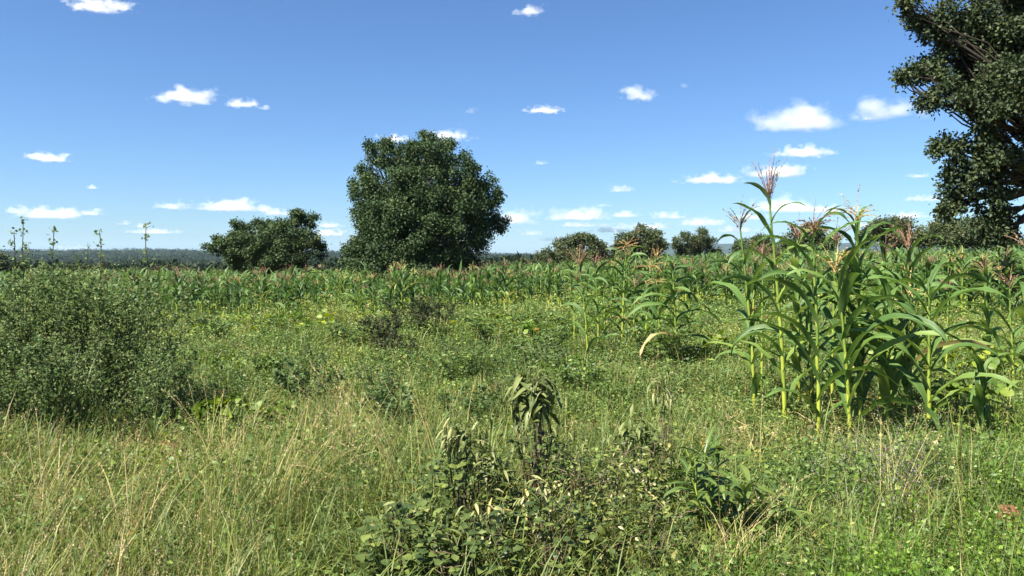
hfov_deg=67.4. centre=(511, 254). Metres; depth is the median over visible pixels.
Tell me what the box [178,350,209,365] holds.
leafy weed
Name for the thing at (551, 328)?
leafy weed
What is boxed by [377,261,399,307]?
maize plant
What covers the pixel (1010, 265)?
maize plant
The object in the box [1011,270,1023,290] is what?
maize plant
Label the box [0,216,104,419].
tall weed
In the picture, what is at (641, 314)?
maize plant
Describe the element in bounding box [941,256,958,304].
maize plant
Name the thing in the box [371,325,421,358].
dark weed
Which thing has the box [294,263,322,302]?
maize plant
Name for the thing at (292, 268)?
maize plant
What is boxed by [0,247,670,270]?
woodland
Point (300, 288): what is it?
maize plant
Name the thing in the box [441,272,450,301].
maize plant
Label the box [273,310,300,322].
leafy weed
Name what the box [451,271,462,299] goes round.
maize plant
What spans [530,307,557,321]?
leafy weed
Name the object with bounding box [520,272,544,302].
maize plant
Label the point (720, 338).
pumpkin vine
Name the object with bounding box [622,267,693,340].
maize plant
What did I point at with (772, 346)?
maize plant
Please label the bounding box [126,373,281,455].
grass tuft
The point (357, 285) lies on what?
maize plant
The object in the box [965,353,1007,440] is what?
maize plant
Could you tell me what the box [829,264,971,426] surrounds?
maize plant
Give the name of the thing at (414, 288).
maize plant
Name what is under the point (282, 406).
leafy weed
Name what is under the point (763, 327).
maize plant
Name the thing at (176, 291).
maize plant
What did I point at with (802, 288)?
maize plant
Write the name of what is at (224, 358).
leafy weed
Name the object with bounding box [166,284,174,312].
maize plant
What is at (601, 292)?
maize plant
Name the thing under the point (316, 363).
leafy weed
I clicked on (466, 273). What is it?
maize plant
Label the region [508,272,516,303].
maize plant
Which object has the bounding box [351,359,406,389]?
leafy weed
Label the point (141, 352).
tall weed
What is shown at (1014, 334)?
maize plant
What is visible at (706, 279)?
maize plant
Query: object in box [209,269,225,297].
maize plant
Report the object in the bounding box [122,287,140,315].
maize plant
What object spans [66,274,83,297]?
maize plant
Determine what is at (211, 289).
maize plant
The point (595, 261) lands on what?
maize plant
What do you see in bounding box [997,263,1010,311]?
maize plant
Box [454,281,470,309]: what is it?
maize plant
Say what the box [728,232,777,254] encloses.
bush
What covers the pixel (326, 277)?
maize rows
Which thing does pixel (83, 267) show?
round bush
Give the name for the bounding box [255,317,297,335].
leafy weed
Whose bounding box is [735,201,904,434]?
maize plant
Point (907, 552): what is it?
herbs
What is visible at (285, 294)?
maize plant
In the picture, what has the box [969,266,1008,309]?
maize plant
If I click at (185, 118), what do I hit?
sky
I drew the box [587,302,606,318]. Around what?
leafy weed
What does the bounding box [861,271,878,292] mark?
maize plant
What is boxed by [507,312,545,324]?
leafy weed
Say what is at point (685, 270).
maize plant
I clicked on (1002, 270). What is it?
maize plant
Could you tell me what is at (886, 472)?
flowering grass
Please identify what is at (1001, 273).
maize plant
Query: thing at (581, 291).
maize plant
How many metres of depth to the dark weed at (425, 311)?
16.86 m
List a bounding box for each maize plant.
[17,279,46,317]
[18,272,50,303]
[36,283,52,307]
[56,271,68,300]
[65,287,81,308]
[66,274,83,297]
[77,272,110,311]
[88,271,119,312]
[112,273,123,310]
[120,277,140,311]
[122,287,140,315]
[125,275,142,306]
[131,267,160,316]
[145,265,173,306]
[160,282,170,305]
[162,270,188,310]
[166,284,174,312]
[167,268,193,314]
[171,273,196,302]
[182,275,201,311]
[186,276,205,303]
[188,269,215,302]
[192,269,213,308]
[193,280,213,313]
[197,283,222,314]
[203,276,227,309]
[208,277,213,305]
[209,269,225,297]
[212,279,218,307]
[217,278,236,306]
[217,287,228,310]
[219,274,242,306]
[225,277,240,304]
[228,279,246,312]
[229,293,234,310]
[231,277,252,303]
[236,269,256,306]
[241,278,246,307]
[243,283,261,310]
[245,274,271,312]
[246,265,275,295]
[246,279,256,307]
[247,270,263,309]
[252,267,270,309]
[263,282,293,314]
[265,281,278,307]
[266,278,277,304]
[271,272,280,292]
[271,274,291,311]
[274,272,297,311]
[274,279,304,310]
[281,267,294,299]
[283,261,298,306]
[284,274,301,303]
[290,272,311,308]
[291,272,314,306]
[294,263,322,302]
[305,278,323,306]
[307,279,330,311]
[327,269,348,304]
[327,272,354,305]
[329,287,347,307]
[340,275,375,316]
[344,272,368,301]
[345,280,363,309]
[356,283,364,308]
[359,283,375,314]
[362,274,371,296]
[366,273,383,305]
[368,270,384,310]
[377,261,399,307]
[379,261,419,310]
[379,276,390,302]
[379,282,400,313]
[381,265,410,297]
[390,280,407,307]
[393,278,414,306]
[400,269,423,311]
[403,282,410,305]
[411,271,433,298]
[415,269,427,298]
[416,285,437,304]
[423,271,434,299]
[424,272,448,303]
[429,263,457,298]
[429,264,448,307]
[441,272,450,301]
[442,281,456,305]
[449,273,461,301]
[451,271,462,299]
[454,269,478,297]
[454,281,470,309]
[455,275,475,310]
[456,261,479,307]
[468,265,495,307]
[477,278,493,301]
[482,259,522,310]
[484,278,495,303]
[486,274,502,302]
[490,268,508,303]
[494,271,503,303]
[499,272,524,302]
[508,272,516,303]
[516,275,523,297]
[519,269,535,297]
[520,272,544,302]
[537,259,554,302]
[539,270,562,300]
[551,268,571,305]
[552,266,564,303]
[552,266,596,336]
[558,242,626,354]
[569,251,620,341]
[584,253,628,333]
[585,229,657,341]
[589,267,599,290]
[593,252,624,328]
[597,268,608,303]
[604,272,655,341]
[610,248,646,327]
[614,252,676,337]
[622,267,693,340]
[626,256,722,364]
[639,245,680,331]
[652,262,672,298]
[660,263,687,306]
[661,263,669,298]
[669,259,717,331]
[674,258,700,299]
[682,257,706,296]
[698,278,712,303]
[699,264,707,298]
[703,198,807,407]
[703,269,715,289]
[706,271,719,299]
[709,238,814,393]
[711,265,737,305]
[720,148,839,423]
[722,269,740,303]
[732,264,896,413]
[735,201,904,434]
[736,271,760,307]
[743,253,767,308]
[756,254,786,299]
[761,264,787,301]
[766,265,791,309]
[768,248,785,290]
[770,214,835,399]
[774,217,880,405]
[781,263,792,298]
[783,234,948,439]
[799,185,930,423]
[801,267,813,302]
[801,275,823,298]
[812,252,832,295]
[817,268,832,305]
[826,259,1002,420]
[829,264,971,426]
[831,250,874,311]
[833,252,1021,429]
[840,253,877,302]
[853,214,994,400]
[854,235,913,398]
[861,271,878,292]
[891,260,910,290]
[894,266,906,309]
[904,267,923,305]
[916,269,988,375]
[917,253,942,280]
[920,252,944,310]
[922,255,943,280]
[923,252,970,305]
[932,282,953,306]
[934,245,996,309]
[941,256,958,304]
[947,253,983,305]
[951,268,974,304]
[959,264,981,301]
[962,264,1023,381]
[963,254,1003,302]
[963,272,983,309]
[965,252,996,302]
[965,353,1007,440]
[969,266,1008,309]
[972,254,1019,357]
[986,233,1023,389]
[990,247,1023,279]
[991,251,1022,292]
[992,260,1021,309]
[995,253,1022,311]
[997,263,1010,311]
[1001,257,1023,307]
[1009,243,1023,283]
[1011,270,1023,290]
[1012,269,1021,305]
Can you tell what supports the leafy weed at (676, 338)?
on the ground at (570, 449)
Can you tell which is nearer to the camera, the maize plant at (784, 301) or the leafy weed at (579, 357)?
the leafy weed at (579, 357)
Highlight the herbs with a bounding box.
[678,397,1023,575]
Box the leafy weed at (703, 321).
[692,314,719,329]
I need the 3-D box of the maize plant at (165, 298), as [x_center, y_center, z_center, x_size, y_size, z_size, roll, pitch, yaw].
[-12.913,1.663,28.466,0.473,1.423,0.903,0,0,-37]
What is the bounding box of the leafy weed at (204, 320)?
[192,311,220,327]
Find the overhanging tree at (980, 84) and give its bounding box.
[884,0,1023,250]
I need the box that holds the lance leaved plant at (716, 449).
[661,424,813,547]
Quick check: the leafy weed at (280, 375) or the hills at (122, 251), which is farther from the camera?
the hills at (122, 251)
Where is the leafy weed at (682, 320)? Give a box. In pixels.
[678,317,702,327]
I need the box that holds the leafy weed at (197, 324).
[188,323,213,331]
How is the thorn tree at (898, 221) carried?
on the ground at (570, 449)
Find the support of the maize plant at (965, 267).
on the ground at (570, 449)
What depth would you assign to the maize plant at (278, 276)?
29.86 m
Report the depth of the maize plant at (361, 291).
27.20 m
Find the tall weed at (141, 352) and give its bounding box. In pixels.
[62,222,223,419]
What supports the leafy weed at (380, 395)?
on the ground at (570, 449)
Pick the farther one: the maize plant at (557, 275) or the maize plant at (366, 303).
the maize plant at (557, 275)
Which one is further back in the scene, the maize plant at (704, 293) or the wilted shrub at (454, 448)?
the maize plant at (704, 293)
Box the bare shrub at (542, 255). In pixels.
[533,245,563,262]
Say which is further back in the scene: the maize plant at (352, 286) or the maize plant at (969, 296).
the maize plant at (352, 286)
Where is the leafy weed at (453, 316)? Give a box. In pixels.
[434,309,460,319]
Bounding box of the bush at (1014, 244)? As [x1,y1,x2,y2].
[995,238,1023,250]
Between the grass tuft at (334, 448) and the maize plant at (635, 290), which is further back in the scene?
the maize plant at (635, 290)
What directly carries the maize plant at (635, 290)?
on the ground at (570, 449)
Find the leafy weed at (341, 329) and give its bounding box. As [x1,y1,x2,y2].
[323,314,365,347]
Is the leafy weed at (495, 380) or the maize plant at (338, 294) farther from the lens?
the maize plant at (338, 294)
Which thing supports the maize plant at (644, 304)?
on the ground at (570, 449)
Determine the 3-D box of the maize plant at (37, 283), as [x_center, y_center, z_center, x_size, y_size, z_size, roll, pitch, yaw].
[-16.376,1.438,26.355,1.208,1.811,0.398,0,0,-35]
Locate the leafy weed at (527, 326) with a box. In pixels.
[518,319,551,335]
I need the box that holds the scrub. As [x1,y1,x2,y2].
[24,257,600,275]
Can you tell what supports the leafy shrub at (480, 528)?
on the ground at (570, 449)
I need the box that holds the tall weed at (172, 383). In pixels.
[120,331,200,430]
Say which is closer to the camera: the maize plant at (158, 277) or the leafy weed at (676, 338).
the leafy weed at (676, 338)
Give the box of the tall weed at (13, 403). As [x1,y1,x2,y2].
[0,313,80,433]
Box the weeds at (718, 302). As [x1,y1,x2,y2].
[0,280,1023,575]
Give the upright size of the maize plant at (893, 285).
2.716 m
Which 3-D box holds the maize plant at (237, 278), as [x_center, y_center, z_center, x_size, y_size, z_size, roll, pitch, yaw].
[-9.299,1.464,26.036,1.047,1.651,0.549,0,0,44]
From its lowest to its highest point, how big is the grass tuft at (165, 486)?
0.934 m
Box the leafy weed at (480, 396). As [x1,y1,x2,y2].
[435,381,500,425]
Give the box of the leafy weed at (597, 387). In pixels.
[589,381,633,406]
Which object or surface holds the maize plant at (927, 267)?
on the ground at (570, 449)
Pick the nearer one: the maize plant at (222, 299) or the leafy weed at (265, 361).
the leafy weed at (265, 361)
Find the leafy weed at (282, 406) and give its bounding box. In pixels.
[256,400,306,426]
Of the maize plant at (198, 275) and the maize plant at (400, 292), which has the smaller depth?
the maize plant at (400, 292)
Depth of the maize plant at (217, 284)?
28.72 m
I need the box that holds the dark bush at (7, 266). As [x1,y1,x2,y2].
[0,250,28,272]
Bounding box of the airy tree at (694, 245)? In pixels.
[670,226,711,257]
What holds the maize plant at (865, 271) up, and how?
on the ground at (570, 449)
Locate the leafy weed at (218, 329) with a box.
[186,315,236,344]
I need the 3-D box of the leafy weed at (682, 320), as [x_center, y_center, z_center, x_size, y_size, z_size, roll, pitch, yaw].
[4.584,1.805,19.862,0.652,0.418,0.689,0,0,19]
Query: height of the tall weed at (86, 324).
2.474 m
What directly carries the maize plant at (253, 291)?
on the ground at (570, 449)
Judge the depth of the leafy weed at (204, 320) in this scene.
19.53 m
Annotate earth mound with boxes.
[997,504,1022,545]
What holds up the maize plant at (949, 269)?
on the ground at (570, 449)
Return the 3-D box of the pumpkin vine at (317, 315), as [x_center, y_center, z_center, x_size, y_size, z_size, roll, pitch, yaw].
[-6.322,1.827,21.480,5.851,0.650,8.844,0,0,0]
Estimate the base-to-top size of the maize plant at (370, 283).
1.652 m
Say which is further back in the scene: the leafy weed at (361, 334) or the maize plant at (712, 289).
the maize plant at (712, 289)
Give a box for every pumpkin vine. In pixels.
[170,305,394,334]
[411,307,602,338]
[681,329,759,363]
[868,331,1023,397]
[902,378,1023,438]
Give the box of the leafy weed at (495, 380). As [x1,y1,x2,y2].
[481,370,531,404]
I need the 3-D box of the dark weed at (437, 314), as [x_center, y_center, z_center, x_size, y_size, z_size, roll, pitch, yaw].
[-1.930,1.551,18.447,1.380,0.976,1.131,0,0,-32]
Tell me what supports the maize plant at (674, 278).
on the ground at (570, 449)
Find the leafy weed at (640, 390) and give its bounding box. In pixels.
[598,375,650,409]
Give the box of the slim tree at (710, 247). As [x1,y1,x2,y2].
[703,235,723,256]
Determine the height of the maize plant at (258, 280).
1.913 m
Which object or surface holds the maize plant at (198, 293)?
on the ground at (570, 449)
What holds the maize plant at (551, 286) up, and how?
on the ground at (570, 449)
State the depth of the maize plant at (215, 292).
29.80 m
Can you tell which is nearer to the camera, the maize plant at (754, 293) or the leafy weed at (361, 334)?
the leafy weed at (361, 334)
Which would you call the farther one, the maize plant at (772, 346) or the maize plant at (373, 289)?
the maize plant at (373, 289)
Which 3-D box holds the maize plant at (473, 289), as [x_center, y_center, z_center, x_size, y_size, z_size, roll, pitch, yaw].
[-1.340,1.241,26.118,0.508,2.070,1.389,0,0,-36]
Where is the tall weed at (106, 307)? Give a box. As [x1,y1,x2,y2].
[23,229,181,416]
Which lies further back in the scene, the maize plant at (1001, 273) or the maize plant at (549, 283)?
the maize plant at (549, 283)
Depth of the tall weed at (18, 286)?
9.26 m
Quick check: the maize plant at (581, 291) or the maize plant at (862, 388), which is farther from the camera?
the maize plant at (581, 291)
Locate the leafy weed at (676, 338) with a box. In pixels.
[622,315,698,367]
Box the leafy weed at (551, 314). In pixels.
[537,312,575,330]
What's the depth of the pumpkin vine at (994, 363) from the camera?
12.44 m
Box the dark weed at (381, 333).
[355,314,404,348]
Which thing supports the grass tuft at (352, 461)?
on the ground at (570, 449)
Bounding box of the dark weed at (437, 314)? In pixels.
[397,300,459,329]
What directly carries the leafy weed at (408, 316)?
on the ground at (570, 449)
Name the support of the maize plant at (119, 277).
on the ground at (570, 449)
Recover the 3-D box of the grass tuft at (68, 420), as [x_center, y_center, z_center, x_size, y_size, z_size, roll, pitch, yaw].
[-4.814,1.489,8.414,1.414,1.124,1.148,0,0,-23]
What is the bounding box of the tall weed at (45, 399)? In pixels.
[1,325,137,433]
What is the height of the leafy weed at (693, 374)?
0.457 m
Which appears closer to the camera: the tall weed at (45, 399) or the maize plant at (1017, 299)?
the tall weed at (45, 399)
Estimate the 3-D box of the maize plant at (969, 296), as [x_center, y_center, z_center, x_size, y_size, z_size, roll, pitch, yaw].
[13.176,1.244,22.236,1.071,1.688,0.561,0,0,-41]
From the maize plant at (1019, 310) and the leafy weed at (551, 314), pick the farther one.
the leafy weed at (551, 314)
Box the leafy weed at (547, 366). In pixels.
[537,360,563,375]
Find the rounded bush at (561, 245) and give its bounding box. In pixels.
[549,231,610,262]
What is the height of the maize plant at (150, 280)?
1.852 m
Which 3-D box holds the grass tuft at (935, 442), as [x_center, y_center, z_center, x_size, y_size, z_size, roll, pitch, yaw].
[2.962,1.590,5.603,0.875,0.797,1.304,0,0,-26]
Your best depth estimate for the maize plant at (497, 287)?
29.44 m
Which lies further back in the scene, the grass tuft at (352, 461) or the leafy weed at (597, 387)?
the leafy weed at (597, 387)
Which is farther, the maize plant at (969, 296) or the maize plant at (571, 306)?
the maize plant at (969, 296)
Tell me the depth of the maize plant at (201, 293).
26.58 m
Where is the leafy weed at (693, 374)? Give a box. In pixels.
[674,362,712,391]
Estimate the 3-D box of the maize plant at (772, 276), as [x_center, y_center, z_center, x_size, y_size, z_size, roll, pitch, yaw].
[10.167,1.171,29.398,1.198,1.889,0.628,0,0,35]
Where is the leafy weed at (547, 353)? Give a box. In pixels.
[520,340,571,371]
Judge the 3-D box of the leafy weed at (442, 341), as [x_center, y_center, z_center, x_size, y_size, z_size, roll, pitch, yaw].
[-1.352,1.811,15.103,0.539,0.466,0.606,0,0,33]
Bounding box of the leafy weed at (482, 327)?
[462,302,525,349]
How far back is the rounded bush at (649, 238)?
107.11 m
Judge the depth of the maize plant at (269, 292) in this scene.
28.14 m
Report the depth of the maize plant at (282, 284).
25.41 m
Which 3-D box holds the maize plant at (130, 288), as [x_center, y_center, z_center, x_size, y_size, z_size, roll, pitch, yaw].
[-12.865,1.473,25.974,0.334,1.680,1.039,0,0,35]
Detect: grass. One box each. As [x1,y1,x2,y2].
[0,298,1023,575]
[803,410,1001,535]
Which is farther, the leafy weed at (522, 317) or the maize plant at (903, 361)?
the leafy weed at (522, 317)
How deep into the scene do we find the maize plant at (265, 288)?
27.13 m
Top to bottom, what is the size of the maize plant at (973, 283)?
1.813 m
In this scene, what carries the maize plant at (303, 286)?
on the ground at (570, 449)
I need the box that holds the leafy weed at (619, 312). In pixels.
[599,306,626,320]
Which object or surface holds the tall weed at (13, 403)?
on the ground at (570, 449)
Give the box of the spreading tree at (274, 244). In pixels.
[199,207,331,275]
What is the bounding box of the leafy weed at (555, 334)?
[531,316,573,349]
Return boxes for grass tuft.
[1,407,131,521]
[6,342,129,445]
[41,434,234,559]
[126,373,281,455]
[260,404,376,534]
[261,360,362,450]
[281,373,425,532]
[297,378,400,465]
[343,359,576,498]
[636,465,814,575]
[687,367,804,484]
[819,403,961,544]
[822,413,994,524]
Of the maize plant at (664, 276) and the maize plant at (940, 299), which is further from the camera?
the maize plant at (664, 276)
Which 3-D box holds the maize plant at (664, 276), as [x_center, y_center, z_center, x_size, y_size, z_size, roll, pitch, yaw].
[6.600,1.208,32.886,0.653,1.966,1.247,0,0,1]
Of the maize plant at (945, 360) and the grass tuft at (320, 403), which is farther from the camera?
the maize plant at (945, 360)
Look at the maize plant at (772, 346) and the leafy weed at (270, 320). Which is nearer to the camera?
the maize plant at (772, 346)
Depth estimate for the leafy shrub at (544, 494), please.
4.64 m
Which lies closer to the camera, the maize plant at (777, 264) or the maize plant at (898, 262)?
the maize plant at (898, 262)
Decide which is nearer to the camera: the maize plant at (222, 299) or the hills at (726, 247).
the maize plant at (222, 299)
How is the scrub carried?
on the ground at (570, 449)
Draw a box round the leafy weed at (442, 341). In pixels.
[432,336,456,351]
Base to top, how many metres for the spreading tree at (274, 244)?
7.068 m
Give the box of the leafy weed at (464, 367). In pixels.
[426,341,488,384]
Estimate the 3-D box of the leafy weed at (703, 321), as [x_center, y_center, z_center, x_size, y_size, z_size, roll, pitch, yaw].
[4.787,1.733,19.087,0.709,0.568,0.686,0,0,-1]
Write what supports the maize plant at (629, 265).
on the ground at (570, 449)
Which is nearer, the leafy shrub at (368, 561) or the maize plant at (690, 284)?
the leafy shrub at (368, 561)
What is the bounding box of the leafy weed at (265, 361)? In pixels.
[244,355,294,375]
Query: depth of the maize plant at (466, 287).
25.74 m
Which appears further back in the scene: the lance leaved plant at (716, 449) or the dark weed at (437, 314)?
the dark weed at (437, 314)
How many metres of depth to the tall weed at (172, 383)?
8.91 m
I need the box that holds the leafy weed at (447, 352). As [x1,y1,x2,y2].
[433,339,485,371]
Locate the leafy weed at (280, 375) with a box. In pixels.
[268,358,345,401]
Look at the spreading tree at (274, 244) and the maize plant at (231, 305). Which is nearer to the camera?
the maize plant at (231, 305)
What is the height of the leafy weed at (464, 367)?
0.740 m
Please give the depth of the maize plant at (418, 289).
30.86 m
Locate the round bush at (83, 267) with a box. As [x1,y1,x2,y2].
[64,262,104,274]
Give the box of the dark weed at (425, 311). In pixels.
[378,292,447,338]
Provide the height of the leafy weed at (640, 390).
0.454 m
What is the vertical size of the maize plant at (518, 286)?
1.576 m
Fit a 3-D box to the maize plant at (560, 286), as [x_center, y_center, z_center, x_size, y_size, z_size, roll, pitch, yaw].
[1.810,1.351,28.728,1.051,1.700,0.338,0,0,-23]
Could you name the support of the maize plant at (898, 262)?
on the ground at (570, 449)
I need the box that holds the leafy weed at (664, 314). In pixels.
[660,312,673,318]
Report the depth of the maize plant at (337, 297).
27.45 m
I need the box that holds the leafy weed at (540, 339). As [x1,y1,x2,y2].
[502,330,573,364]
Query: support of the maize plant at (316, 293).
on the ground at (570, 449)
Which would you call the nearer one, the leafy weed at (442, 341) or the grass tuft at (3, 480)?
the grass tuft at (3, 480)
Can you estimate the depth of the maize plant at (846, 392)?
7.96 m
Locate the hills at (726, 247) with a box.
[531,242,1023,254]
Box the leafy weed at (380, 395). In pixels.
[354,373,419,426]
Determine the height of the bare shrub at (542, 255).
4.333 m
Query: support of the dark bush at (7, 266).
on the ground at (570, 449)
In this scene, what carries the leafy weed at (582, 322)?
on the ground at (570, 449)
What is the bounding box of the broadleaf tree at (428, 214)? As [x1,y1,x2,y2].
[335,126,512,291]
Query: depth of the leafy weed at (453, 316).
21.65 m
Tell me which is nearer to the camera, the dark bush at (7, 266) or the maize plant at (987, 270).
the maize plant at (987, 270)
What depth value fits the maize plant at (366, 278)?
30.01 m
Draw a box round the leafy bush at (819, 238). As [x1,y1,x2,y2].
[775,219,846,255]
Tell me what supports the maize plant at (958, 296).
on the ground at (570, 449)
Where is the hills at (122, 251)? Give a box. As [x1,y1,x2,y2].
[0,250,526,262]
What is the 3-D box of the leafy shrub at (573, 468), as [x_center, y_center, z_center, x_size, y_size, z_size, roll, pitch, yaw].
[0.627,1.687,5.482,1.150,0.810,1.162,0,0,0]
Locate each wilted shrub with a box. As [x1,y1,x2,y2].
[402,415,524,558]
[494,359,576,534]
[597,404,681,514]
[646,365,684,494]
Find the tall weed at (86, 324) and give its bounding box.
[0,226,129,402]
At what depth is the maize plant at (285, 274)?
32.04 m
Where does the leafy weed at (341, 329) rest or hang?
on the ground at (570, 449)
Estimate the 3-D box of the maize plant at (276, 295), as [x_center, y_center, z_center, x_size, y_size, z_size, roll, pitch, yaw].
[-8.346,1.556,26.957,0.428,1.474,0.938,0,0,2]
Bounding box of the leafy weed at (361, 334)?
[343,315,383,349]
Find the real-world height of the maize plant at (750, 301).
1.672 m
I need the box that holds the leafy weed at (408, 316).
[370,310,412,326]
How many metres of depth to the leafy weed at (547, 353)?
12.12 m
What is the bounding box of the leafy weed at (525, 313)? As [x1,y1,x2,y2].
[500,312,527,321]
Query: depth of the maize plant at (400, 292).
24.75 m
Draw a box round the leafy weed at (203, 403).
[191,391,262,430]
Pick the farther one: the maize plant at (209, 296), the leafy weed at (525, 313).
the maize plant at (209, 296)
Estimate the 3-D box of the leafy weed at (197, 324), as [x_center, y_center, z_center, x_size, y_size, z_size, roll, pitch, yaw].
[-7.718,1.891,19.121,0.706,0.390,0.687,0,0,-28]
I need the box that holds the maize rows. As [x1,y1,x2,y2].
[0,243,1023,308]
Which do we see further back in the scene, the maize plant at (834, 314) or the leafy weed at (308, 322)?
the leafy weed at (308, 322)
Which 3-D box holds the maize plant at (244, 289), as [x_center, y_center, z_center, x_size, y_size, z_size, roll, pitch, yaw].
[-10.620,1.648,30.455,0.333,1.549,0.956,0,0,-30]
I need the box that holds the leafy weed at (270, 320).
[266,312,293,328]
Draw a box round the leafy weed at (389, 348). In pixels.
[366,344,407,367]
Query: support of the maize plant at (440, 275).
on the ground at (570, 449)
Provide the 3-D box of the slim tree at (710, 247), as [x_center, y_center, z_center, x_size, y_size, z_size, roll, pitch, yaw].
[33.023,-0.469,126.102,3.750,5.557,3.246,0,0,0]
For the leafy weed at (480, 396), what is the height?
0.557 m
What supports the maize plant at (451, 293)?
on the ground at (570, 449)
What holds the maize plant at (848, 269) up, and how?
on the ground at (570, 449)
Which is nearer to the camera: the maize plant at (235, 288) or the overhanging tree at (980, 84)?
the overhanging tree at (980, 84)
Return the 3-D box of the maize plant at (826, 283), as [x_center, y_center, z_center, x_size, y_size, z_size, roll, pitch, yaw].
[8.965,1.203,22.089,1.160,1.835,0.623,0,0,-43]
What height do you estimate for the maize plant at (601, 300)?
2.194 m
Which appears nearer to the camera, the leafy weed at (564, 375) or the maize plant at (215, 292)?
the leafy weed at (564, 375)
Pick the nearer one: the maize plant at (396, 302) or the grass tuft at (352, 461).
the grass tuft at (352, 461)
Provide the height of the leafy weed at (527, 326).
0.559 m
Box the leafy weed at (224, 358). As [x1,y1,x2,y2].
[208,355,246,374]
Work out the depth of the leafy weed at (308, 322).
19.67 m
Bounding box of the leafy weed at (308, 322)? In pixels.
[301,318,324,328]
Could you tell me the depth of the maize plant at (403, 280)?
24.10 m
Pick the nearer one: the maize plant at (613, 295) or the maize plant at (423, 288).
the maize plant at (613, 295)
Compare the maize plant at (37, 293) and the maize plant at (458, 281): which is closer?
the maize plant at (37, 293)
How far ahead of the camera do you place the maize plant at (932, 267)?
29.60 m
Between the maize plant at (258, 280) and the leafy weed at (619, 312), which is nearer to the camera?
the leafy weed at (619, 312)
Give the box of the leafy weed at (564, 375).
[547,351,611,394]
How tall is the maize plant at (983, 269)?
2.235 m
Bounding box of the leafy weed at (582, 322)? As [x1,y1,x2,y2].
[577,313,596,330]
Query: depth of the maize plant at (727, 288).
27.30 m
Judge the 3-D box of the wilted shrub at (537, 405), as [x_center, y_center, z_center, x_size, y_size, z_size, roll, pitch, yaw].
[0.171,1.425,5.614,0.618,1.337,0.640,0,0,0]
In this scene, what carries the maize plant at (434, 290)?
on the ground at (570, 449)
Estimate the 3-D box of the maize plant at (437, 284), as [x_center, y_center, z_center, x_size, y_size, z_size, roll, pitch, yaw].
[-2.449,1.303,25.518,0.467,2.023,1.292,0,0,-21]
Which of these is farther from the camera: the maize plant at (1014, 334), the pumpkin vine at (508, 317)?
the pumpkin vine at (508, 317)
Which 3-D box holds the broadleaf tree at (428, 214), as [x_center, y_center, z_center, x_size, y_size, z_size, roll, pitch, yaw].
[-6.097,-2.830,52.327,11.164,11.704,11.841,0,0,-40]
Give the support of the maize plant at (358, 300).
on the ground at (570, 449)
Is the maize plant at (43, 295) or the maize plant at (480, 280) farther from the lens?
the maize plant at (480, 280)
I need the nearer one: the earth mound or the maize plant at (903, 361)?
the earth mound
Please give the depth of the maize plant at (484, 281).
30.16 m
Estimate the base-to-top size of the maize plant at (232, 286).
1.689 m
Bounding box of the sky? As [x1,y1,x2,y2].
[0,0,1023,254]
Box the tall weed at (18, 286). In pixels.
[0,258,66,411]
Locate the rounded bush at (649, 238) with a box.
[609,222,669,259]
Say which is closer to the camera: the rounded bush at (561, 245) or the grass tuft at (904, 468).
the grass tuft at (904, 468)
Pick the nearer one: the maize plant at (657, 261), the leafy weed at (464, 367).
the leafy weed at (464, 367)
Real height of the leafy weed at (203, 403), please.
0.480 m
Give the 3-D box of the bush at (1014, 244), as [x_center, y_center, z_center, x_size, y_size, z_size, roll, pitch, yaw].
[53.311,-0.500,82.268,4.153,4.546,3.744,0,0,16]
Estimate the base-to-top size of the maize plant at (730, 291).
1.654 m
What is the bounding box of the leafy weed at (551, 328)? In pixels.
[543,325,568,342]
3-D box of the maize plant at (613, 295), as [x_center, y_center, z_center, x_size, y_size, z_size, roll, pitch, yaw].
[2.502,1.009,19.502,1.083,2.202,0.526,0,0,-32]
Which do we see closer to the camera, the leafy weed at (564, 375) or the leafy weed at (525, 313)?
the leafy weed at (564, 375)
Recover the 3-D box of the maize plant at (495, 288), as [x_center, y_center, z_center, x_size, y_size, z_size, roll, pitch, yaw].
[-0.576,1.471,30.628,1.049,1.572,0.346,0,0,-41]
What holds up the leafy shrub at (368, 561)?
on the ground at (570, 449)
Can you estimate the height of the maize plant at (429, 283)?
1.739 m
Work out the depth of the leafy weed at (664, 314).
20.35 m
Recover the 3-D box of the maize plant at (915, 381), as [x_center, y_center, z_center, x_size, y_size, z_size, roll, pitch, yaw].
[4.574,1.052,8.543,1.806,2.160,0.673,0,0,32]
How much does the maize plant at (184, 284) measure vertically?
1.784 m
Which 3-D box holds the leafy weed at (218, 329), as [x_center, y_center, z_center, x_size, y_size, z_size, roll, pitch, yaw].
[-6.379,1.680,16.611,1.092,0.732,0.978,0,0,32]
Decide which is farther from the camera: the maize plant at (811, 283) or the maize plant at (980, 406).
the maize plant at (811, 283)
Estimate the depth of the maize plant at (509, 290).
27.45 m
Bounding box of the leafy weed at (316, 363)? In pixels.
[275,342,335,380]
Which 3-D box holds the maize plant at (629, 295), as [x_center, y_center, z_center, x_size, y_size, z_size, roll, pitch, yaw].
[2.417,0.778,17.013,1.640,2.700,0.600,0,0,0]
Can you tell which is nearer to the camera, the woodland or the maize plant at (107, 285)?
the maize plant at (107, 285)
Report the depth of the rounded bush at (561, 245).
110.85 m
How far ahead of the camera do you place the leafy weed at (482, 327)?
15.95 m
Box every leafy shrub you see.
[346,493,470,575]
[396,504,540,575]
[467,475,621,575]
[520,430,684,552]
[557,485,711,575]
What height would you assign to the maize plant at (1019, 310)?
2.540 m
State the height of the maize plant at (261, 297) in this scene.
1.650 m
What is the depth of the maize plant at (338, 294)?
33.03 m
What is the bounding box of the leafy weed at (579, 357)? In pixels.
[563,354,582,363]
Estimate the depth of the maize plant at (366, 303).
23.79 m
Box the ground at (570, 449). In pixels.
[4,255,1023,575]
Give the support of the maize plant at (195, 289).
on the ground at (570, 449)
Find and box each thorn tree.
[853,214,926,250]
[911,215,1020,251]

